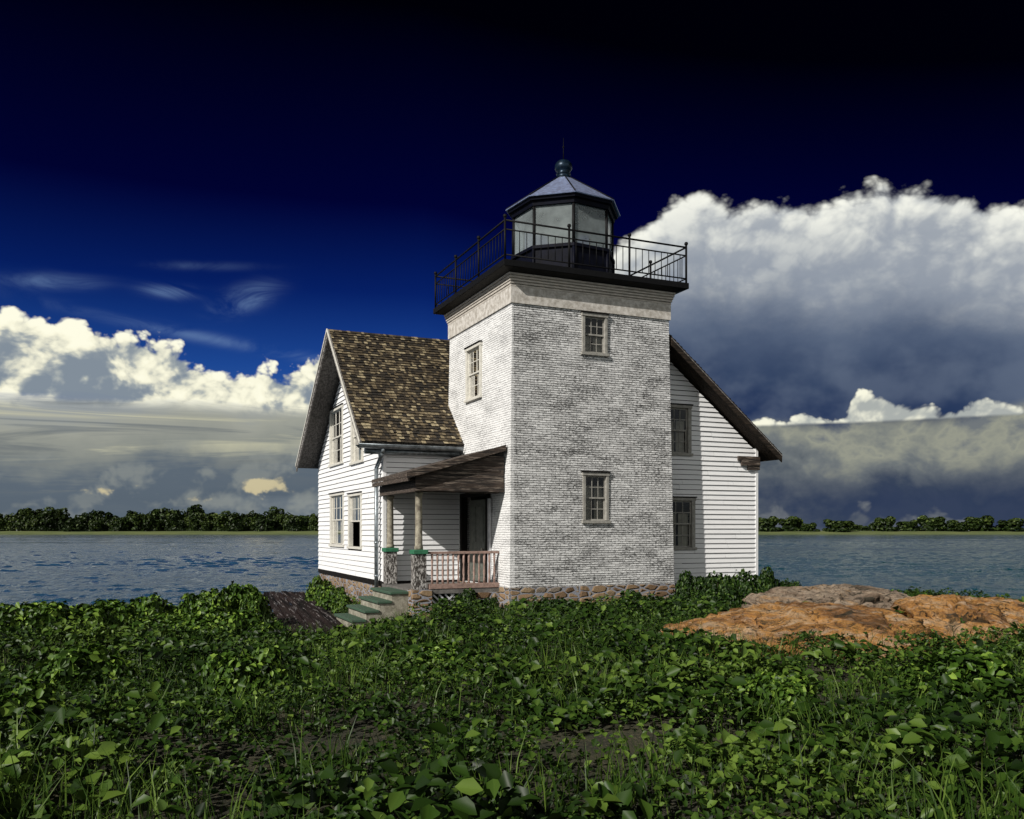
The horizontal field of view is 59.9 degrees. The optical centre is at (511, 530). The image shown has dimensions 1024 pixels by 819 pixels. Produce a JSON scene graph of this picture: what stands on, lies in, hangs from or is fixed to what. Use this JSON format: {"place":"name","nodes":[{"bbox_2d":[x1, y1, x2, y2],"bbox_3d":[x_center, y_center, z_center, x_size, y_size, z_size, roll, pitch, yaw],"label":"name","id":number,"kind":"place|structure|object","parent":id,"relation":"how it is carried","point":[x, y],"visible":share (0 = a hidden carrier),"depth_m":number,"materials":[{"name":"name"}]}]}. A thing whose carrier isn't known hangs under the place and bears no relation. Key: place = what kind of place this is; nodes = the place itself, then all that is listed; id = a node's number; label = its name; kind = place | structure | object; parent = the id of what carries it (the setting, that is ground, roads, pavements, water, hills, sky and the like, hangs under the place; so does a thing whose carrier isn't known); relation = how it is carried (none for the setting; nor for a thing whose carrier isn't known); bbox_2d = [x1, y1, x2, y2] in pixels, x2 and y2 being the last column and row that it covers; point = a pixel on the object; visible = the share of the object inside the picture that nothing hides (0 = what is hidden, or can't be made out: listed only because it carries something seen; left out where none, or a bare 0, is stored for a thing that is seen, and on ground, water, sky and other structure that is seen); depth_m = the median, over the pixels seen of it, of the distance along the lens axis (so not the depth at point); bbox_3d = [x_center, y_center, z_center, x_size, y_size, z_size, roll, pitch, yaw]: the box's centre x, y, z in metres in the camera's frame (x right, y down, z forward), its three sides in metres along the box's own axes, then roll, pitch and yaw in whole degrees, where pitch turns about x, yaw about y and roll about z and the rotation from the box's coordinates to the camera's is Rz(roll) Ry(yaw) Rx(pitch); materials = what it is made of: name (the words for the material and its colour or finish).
{"place":"outdoors","nodes":[
{"label":"outdoors","id":0,"kind":"place"},
{"bbox_2d":[0,535,1023,611],"bbox_3d":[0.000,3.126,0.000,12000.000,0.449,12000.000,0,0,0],"label":"water","id":1,"kind":"structure","parent":0,"point":[71,570],"depth_m":84.24,"materials":[{"name":"blue liquid"}]},
{"bbox_2d":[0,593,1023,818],"bbox_3d":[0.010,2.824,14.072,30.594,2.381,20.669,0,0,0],"label":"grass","id":2,"kind":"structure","parent":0,"point":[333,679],"depth_m":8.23,"materials":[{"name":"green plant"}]},
{"bbox_2d":[0,610,1023,818],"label":"ground","id":3,"kind":"structure","parent":0,"point":[223,751],"depth_m":9.26,"materials":[{"name":"green plant"}]},
{"bbox_2d":[0,602,35,648],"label":"leafy shrub","id":4,"kind":"object","parent":3,"relation":"on","point":[7,622],"visible":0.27,"depth_m":20.80,"materials":[{"name":"green plant"}]},
{"bbox_2d":[0,679,68,744],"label":"leafy shrub","id":5,"kind":"object","parent":3,"relation":"on","point":[37,687],"visible":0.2,"depth_m":9.71,"materials":[{"name":"green plant"}]},
{"bbox_2d":[10,599,69,644],"bbox_3d":[-11.619,2.472,21.578,1.548,1.553,1.714,0,0,-30],"label":"leafy shrub","id":6,"kind":"object","parent":3,"relation":"on","point":[33,614],"visible":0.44,"depth_m":21.20,"materials":[{"name":"green plant"}]},
{"bbox_2d":[39,600,113,641],"bbox_3d":[-10.848,2.399,21.903,1.672,1.363,1.967,0,0,17],"label":"leafy shrub","id":7,"kind":"object","parent":3,"relation":"on","point":[84,613],"visible":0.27,"depth_m":21.78,"materials":[{"name":"green plant"}]},
{"bbox_2d":[23,640,138,700],"bbox_3d":[-6.573,2.286,13.559,1.692,1.220,1.412,0,0,27],"label":"leafy shrub","id":8,"kind":"object","parent":3,"relation":"on","point":[63,664],"visible":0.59,"depth_m":13.19,"materials":[{"name":"green plant"}]},
{"bbox_2d":[89,598,138,631],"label":"leafy shrub","id":9,"kind":"object","parent":3,"relation":"on","point":[118,609],"visible":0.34,"depth_m":22.70,"materials":[{"name":"green plant"}]},
{"bbox_2d":[127,592,174,617],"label":"leafy shrub","id":10,"kind":"object","parent":3,"relation":"on","point":[149,605],"visible":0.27,"depth_m":23.12,"materials":[{"name":"green plant"}]},
{"bbox_2d":[131,611,188,635],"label":"leafy shrub","id":11,"kind":"object","parent":3,"relation":"on","point":[163,619],"visible":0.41,"depth_m":20.91,"materials":[{"name":"green plant"}]},
{"bbox_2d":[158,602,182,614],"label":"leafy shrub","id":12,"kind":"object","parent":3,"relation":"on","point":[173,609],"visible":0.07,"depth_m":23.43,"materials":[{"name":"green plant"}]},
{"bbox_2d":[171,611,219,639],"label":"leafy shrub","id":13,"kind":"object","parent":3,"relation":"on","point":[197,621],"visible":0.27,"depth_m":20.70,"materials":[{"name":"green plant"}]},
{"bbox_2d":[178,588,231,614],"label":"leafy shrub","id":14,"kind":"object","parent":3,"relation":"on","point":[201,602],"visible":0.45,"depth_m":22.83,"materials":[{"name":"green plant"}]},
{"bbox_2d":[202,605,263,641],"bbox_3d":[-6.729,2.393,21.130,1.760,1.225,1.496,0,0,-20],"label":"leafy shrub","id":15,"kind":"object","parent":3,"relation":"on","point":[226,617],"visible":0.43,"depth_m":20.91,"materials":[{"name":"green plant"}]},
{"bbox_2d":[215,580,253,612],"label":"leafy shrub","id":16,"kind":"object","parent":3,"relation":"on","point":[234,593],"visible":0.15,"depth_m":23.42,"materials":[{"name":"green plant"}]},
{"bbox_2d":[198,643,294,709],"bbox_3d":[-3.748,2.215,12.668,1.144,1.198,1.346,0,0,32],"label":"leafy shrub","id":17,"kind":"object","parent":3,"relation":"on","point":[238,669],"visible":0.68,"depth_m":12.37,"materials":[{"name":"green plant"}]},
{"bbox_2d":[239,585,272,621],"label":"leafy shrub","id":18,"kind":"object","parent":3,"relation":"on","point":[252,598],"visible":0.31,"depth_m":22.59,"materials":[{"name":"green plant"}]},
{"bbox_2d":[246,621,288,638],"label":"leafy shrub","id":19,"kind":"object","parent":3,"relation":"on","point":[264,625],"visible":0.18,"depth_m":20.61,"materials":[{"name":"green plant"}]},
{"bbox_2d":[263,591,344,637],"bbox_3d":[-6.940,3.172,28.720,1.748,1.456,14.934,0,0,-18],"label":"rock","id":20,"kind":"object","parent":3,"relation":"on","point":[286,605],"visible":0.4,"depth_m":26.86,"materials":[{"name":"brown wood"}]},
{"bbox_2d":[303,575,331,600],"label":"leafy shrub","id":21,"kind":"object","parent":3,"relation":"on","point":[317,581],"visible":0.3,"depth_m":31.44,"materials":[{"name":"green plant"}]},
{"bbox_2d":[313,585,345,609],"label":"leafy shrub","id":22,"kind":"object","parent":3,"relation":"on","point":[323,598],"visible":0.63,"depth_m":29.25,"materials":[{"name":"green plant"}]},
{"bbox_2d":[331,591,351,613],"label":"leafy shrub","id":23,"kind":"object","parent":3,"relation":"on","point":[343,597],"visible":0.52,"depth_m":27.70,"materials":[{"name":"green plant"}]},
{"bbox_2d":[334,587,408,629],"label":"concrete steps","id":24,"kind":"structure","parent":3,"relation":"on","point":[381,601],"depth_m":23.76,"materials":[{"name":"green paint"}]},
{"bbox_2d":[413,641,469,675],"bbox_3d":[-1.112,2.192,14.446,1.032,0.721,1.143,0,0,-15],"label":"leafy shrub","id":25,"kind":"object","parent":3,"relation":"on","point":[451,651],"visible":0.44,"depth_m":14.18,"materials":[{"name":"green plant"}]},
{"bbox_2d":[431,613,455,619],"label":"leafy shrub","id":26,"kind":"object","parent":3,"relation":"on","point":[445,618],"visible":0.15,"depth_m":22.45,"materials":[{"name":"green plant"}]},
{"bbox_2d":[449,588,478,610],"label":"leafy shrub","id":27,"kind":"object","parent":3,"relation":"on","point":[464,596],"visible":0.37,"depth_m":23.97,"materials":[{"name":"green plant"}]},
{"bbox_2d":[459,611,493,619],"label":"leafy shrub","id":28,"kind":"object","parent":3,"relation":"on","point":[474,613],"visible":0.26,"depth_m":22.29,"materials":[{"name":"green plant"}]},
{"bbox_2d":[476,596,498,615],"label":"leafy shrub","id":29,"kind":"object","parent":3,"relation":"on","point":[492,600],"visible":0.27,"depth_m":23.74,"materials":[{"name":"green plant"}]},
{"bbox_2d":[0,587,1023,818],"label":"ground cover","id":30,"kind":"object","parent":3,"relation":"on","point":[822,805],"visible":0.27,"depth_m":9.56,"materials":[{"name":"green plant"}]},
{"bbox_2d":[0,586,1023,818],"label":"broadleaf weeds","id":31,"kind":"object","parent":3,"relation":"on","point":[509,800],"visible":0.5,"depth_m":9.20,"materials":[{"name":"green plant"}]},
{"bbox_2d":[295,328,782,616],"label":"keepers house","id":32,"kind":"structure","parent":3,"relation":"on","point":[381,447],"depth_m":27.48,"materials":[{"name":"white paint"}]},
{"bbox_2d":[328,403,357,472],"bbox_3d":[-6.027,-3.410,32.651,0.985,2.700,2.500,0,0,-24],"label":"window","id":33,"kind":"structure","parent":32,"relation":"in","point":[336,419],"depth_m":32.70,"materials":[{"name":"paint"}]},
{"bbox_2d":[328,491,368,550],"bbox_3d":[-5.980,-0.375,32.547,0.985,2.550,2.530,0,0,-24],"label":"window","id":34,"kind":"structure","parent":32,"relation":"in","point":[337,520],"depth_m":32.86,"materials":[{"name":"paint"}]},
{"bbox_2d":[346,491,362,549],"bbox_3d":[-4.877,-0.305,30.016,0.985,2.470,2.130,0,0,-24],"label":"window","id":35,"kind":"structure","parent":32,"relation":"in","point":[354,498],"depth_m":30.15,"materials":[{"name":"paint"}]},
{"bbox_2d":[349,417,364,465],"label":"window","id":36,"kind":"structure","parent":32,"relation":"in","point":[356,455],"depth_m":30.20,"materials":[{"name":"paint"}]},
{"bbox_2d":[670,403,692,455],"bbox_3d":[4.855,-3.030,27.328,1.320,2.140,0.985,0,0,-24],"label":"window","id":37,"kind":"structure","parent":32,"relation":"in","point":[677,426],"depth_m":27.09,"materials":[{"name":"grey paint"}]},
{"bbox_2d":[672,496,696,549],"bbox_3d":[4.928,-0.195,27.360,1.440,2.190,0.985,0,0,-24],"label":"window","id":38,"kind":"structure","parent":32,"relation":"in","point":[680,520],"depth_m":27.15,"materials":[{"name":"grey paint"}]},
{"bbox_2d":[538,596,582,611],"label":"leafy shrub","id":39,"kind":"object","parent":3,"relation":"on","point":[552,603],"visible":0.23,"depth_m":22.82,"materials":[{"name":"green plant"}]},
{"bbox_2d":[433,138,688,611],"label":"lighthouse tower","id":40,"kind":"structure","parent":3,"relation":"on","point":[559,372],"depth_m":25.11,"materials":[{"name":"brick"}]},
{"bbox_2d":[464,340,482,402],"bbox_3d":[-0.759,-4.685,26.669,0.985,2.230,1.620,0,0,-24],"label":"window","id":41,"kind":"structure","parent":40,"relation":"in","point":[473,352],"depth_m":26.64,"materials":[{"name":"paint"}]},
{"bbox_2d":[460,493,490,582],"bbox_3d":[-0.954,0.215,26.224,0.390,2.670,2.440,0,0,-24],"label":"doorway","id":42,"kind":"structure","parent":40,"relation":"in","point":[479,503],"depth_m":26.39,"materials":[{"name":"black paint"}]},
{"bbox_2d":[581,310,609,356],"bbox_3d":[2.154,-5.490,25.363,1.230,1.780,0.985,0,0,-24],"label":"window","id":43,"kind":"structure","parent":40,"relation":"in","point":[591,341],"depth_m":25.08,"materials":[{"name":"grey paint"}]},
{"bbox_2d":[581,471,610,523],"bbox_3d":[2.177,-0.905,25.313,1.250,2.030,0.985,0,0,-24],"label":"window","id":44,"kind":"structure","parent":40,"relation":"in","point":[592,497],"depth_m":25.04,"materials":[{"name":"grey paint"}]},
{"bbox_2d":[565,609,602,625],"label":"leafy shrub","id":45,"kind":"object","parent":3,"relation":"on","point":[589,615],"visible":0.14,"depth_m":21.02,"materials":[{"name":"green plant"}]},
{"bbox_2d":[601,610,642,624],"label":"leafy shrub","id":46,"kind":"object","parent":3,"relation":"on","point":[612,612],"visible":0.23,"depth_m":21.02,"materials":[{"name":"green plant"}]},
{"bbox_2d":[615,589,651,616],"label":"leafy shrub","id":47,"kind":"object","parent":3,"relation":"on","point":[630,592],"visible":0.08,"depth_m":23.32,"materials":[{"name":"green plant"}]},
{"bbox_2d":[633,616,662,628],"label":"leafy shrub","id":48,"kind":"object","parent":3,"relation":"on","point":[656,619],"visible":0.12,"depth_m":20.54,"materials":[{"name":"green plant"}]},
{"bbox_2d":[649,595,673,615],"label":"leafy shrub","id":49,"kind":"object","parent":3,"relation":"on","point":[660,599],"visible":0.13,"depth_m":23.40,"materials":[{"name":"green plant"}]},
{"bbox_2d":[672,570,706,598],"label":"leafy shrub","id":50,"kind":"object","parent":3,"relation":"on","point":[688,581],"visible":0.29,"depth_m":24.70,"materials":[{"name":"green plant"}]},
{"bbox_2d":[671,589,709,617],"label":"leafy shrub","id":51,"kind":"object","parent":3,"relation":"on","point":[692,593],"visible":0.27,"depth_m":22.95,"materials":[{"name":"green plant"}]},
{"bbox_2d":[697,570,734,594],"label":"leafy shrub","id":52,"kind":"object","parent":3,"relation":"on","point":[710,582],"visible":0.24,"depth_m":25.21,"materials":[{"name":"green plant"}]},
{"bbox_2d":[706,582,743,609],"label":"leafy shrub","id":53,"kind":"object","parent":3,"relation":"on","point":[724,593],"visible":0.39,"depth_m":23.11,"materials":[{"name":"green plant"}]},
{"bbox_2d":[730,568,767,593],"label":"leafy shrub","id":54,"kind":"object","parent":3,"relation":"on","point":[744,583],"visible":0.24,"depth_m":25.95,"materials":[{"name":"green plant"}]},
{"bbox_2d":[740,590,763,603],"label":"leafy shrub","id":55,"kind":"object","parent":3,"relation":"on","point":[744,594],"visible":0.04,"depth_m":23.69,"materials":[{"name":"green plant"}]},
{"bbox_2d":[751,566,780,591],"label":"leafy shrub","id":56,"kind":"object","parent":3,"relation":"on","point":[771,581],"visible":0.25,"depth_m":26.03,"materials":[{"name":"green plant"}]},
{"bbox_2d":[730,667,817,721],"bbox_3d":[3.150,2.125,10.771,1.048,0.884,0.946,0,0,22],"label":"leafy shrub","id":57,"kind":"object","parent":3,"relation":"on","point":[796,684],"visible":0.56,"depth_m":10.52,"materials":[{"name":"green plant"}]},
{"bbox_2d":[779,578,801,586],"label":"leafy shrub","id":58,"kind":"object","parent":3,"relation":"on","point":[786,583],"visible":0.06,"depth_m":26.43,"materials":[{"name":"green plant"}]},
{"bbox_2d":[650,601,952,660],"bbox_3d":[5.643,2.593,17.599,6.374,2.334,4.720,0,0,-7],"label":"granite boulder","id":59,"kind":"object","parent":3,"relation":"on","point":[766,619],"visible":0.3,"depth_m":16.60,"materials":[{"name":"orange stone"}]},
{"bbox_2d":[741,584,910,608],"bbox_3d":[7.742,2.404,21.386,5.200,2.222,3.290,0,0,-9],"label":"granite boulder","id":60,"kind":"object","parent":3,"relation":"on","point":[850,594],"visible":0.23,"depth_m":20.82,"materials":[{"name":"grey stone"}]},
{"bbox_2d":[891,645,1014,709],"bbox_3d":[5.923,2.068,12.012,1.692,0.975,1.412,0,0,-25],"label":"leafy shrub","id":61,"kind":"object","parent":3,"relation":"on","point":[957,660],"visible":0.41,"depth_m":11.69,"materials":[{"name":"green plant"}]},
{"bbox_2d":[890,594,1019,647],"bbox_3d":[8.922,2.369,18.347,2.730,2.124,2.565,0,0,29],"label":"granite boulder","id":62,"kind":"object","parent":3,"relation":"on","point":[944,613],"visible":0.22,"depth_m":17.55,"materials":[{"name":"stone"}]},
{"bbox_2d":[962,596,1023,628],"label":"granite boulder","id":63,"kind":"object","parent":3,"relation":"on","point":[1012,610],"visible":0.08,"depth_m":19.20,"materials":[{"name":"stone"}]},
{"bbox_2d":[0,531,1023,534],"bbox_3d":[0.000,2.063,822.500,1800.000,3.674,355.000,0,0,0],"label":"shore","id":64,"kind":"structure","parent":0,"point":[316,533],"depth_m":691.98,"materials":[{"name":"green plant"}]},
{"bbox_2d":[0,504,318,531],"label":"woodland","id":65,"kind":"object","parent":64,"relation":"on","point":[196,517],"visible":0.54,"depth_m":724.58,"materials":[{"name":"green plant"}]},
{"bbox_2d":[758,516,781,531],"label":"broadleaf tree","id":66,"kind":"object","parent":64,"relation":"on","point":[769,524],"visible":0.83,"depth_m":714.58,"materials":[{"name":"green plant"}]},
{"bbox_2d":[778,516,802,530],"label":"broadleaf tree","id":67,"kind":"object","parent":64,"relation":"on","point":[791,524],"visible":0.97,"depth_m":718.74,"materials":[{"name":"green plant"}]},
{"bbox_2d":[800,522,819,531],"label":"broadleaf tree","id":68,"kind":"object","parent":64,"relation":"on","point":[811,527],"visible":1,"depth_m":711.78,"materials":[{"name":"green plant"}]},
{"bbox_2d":[822,519,854,531],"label":"broadleaf tree","id":69,"kind":"object","parent":64,"relation":"on","point":[836,526],"visible":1,"depth_m":708.04,"materials":[{"name":"green plant"}]},
{"bbox_2d":[848,524,862,530],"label":"broadleaf tree","id":70,"kind":"object","parent":64,"relation":"on","point":[855,527],"visible":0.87,"depth_m":736.67,"materials":[{"name":"green plant"}]},
{"bbox_2d":[860,526,869,530],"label":"broadleaf tree","id":71,"kind":"object","parent":64,"relation":"on","point":[864,528],"visible":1,"depth_m":732.79,"materials":[{"name":"green plant"}]},
{"bbox_2d":[868,516,899,531],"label":"broadleaf tree","id":72,"kind":"object","parent":64,"relation":"on","point":[882,524],"visible":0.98,"depth_m":717.06,"materials":[{"name":"green plant"}]},
{"bbox_2d":[896,519,922,530],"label":"broadleaf tree","id":73,"kind":"object","parent":64,"relation":"on","point":[911,525],"visible":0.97,"depth_m":719.77,"materials":[{"name":"green plant"}]},
{"bbox_2d":[914,515,947,530],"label":"broadleaf tree","id":74,"kind":"object","parent":64,"relation":"on","point":[925,522],"visible":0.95,"depth_m":722.22,"materials":[{"name":"green plant"}]},
{"bbox_2d":[942,520,968,531],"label":"broadleaf tree","id":75,"kind":"object","parent":64,"relation":"on","point":[955,525],"visible":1,"depth_m":715.50,"materials":[{"name":"green plant"}]},
{"bbox_2d":[964,515,1000,530],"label":"broadleaf tree","id":76,"kind":"object","parent":64,"relation":"on","point":[984,523],"visible":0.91,"depth_m":723.83,"materials":[{"name":"green plant"}]},
{"bbox_2d":[995,518,1023,531],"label":"broadleaf tree","id":77,"kind":"object","parent":64,"relation":"on","point":[1013,524],"visible":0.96,"depth_m":717.78,"materials":[{"name":"green plant"}]},
{"bbox_2d":[0,0,1023,530],"label":"sky","id":78,"kind":"structure","parent":0,"point":[193,192],"materials":[{"name":"blue"}]}
]}

